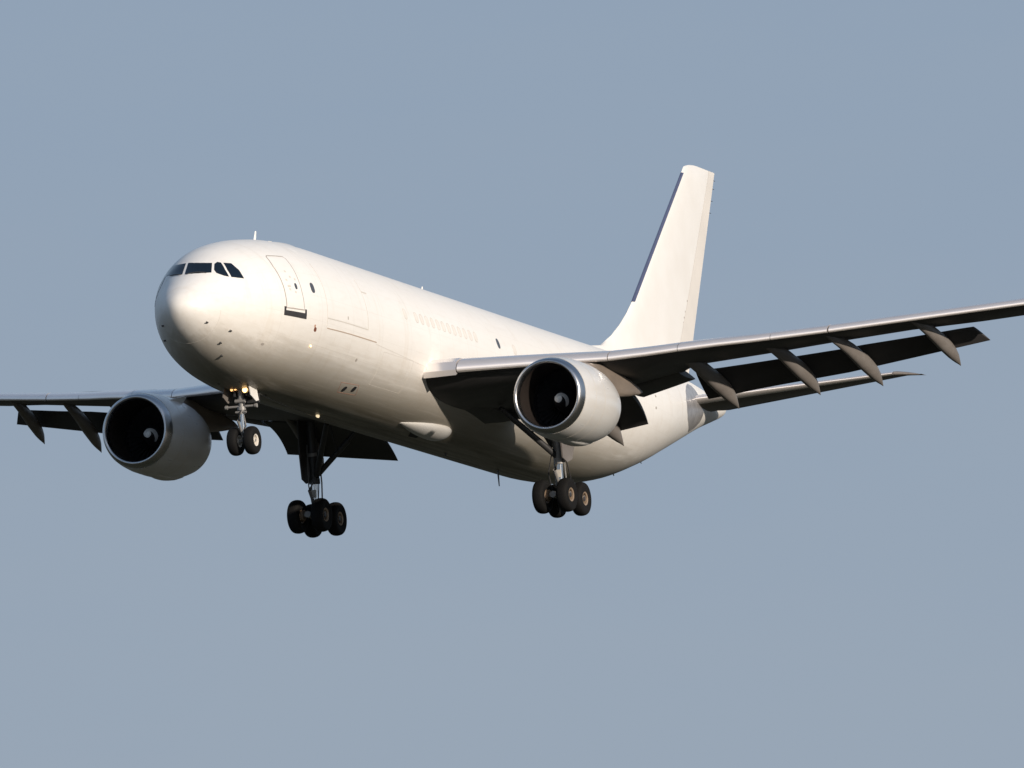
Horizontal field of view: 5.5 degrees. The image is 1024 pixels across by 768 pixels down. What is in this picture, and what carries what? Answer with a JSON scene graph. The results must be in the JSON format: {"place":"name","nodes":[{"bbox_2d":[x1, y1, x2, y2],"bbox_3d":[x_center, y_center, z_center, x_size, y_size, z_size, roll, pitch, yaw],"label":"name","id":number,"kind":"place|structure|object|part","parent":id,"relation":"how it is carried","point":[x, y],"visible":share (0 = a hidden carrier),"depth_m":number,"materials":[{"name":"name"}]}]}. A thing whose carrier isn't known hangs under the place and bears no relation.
{"place":"outdoors","nodes":[
{"label":"outdoors","id":0,"kind":"place"},
{"bbox_2d":[0,165,1023,537],"bbox_3d":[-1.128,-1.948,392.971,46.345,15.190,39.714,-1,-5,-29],"label":"airplane","id":1,"kind":"object","parent":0,"point":[312,359],"visible":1,"depth_m":381.08,"materials":[{"name":"white paint"}]},
{"bbox_3d":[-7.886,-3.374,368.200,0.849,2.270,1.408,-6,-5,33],"label":"cabin door","id":2,"kind":"part","parent":1,"relation":"part of","materials":[{"name":"white paint"}]},
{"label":"cargo door","id":3,"kind":"part","parent":1,"relation":"part of","materials":[{"name":"white paint"}]},
{"bbox_2d":[0,0,1023,767],"label":"sky","id":4,"kind":"structure","parent":0,"point":[833,578],"materials":[{"name":"blue"}]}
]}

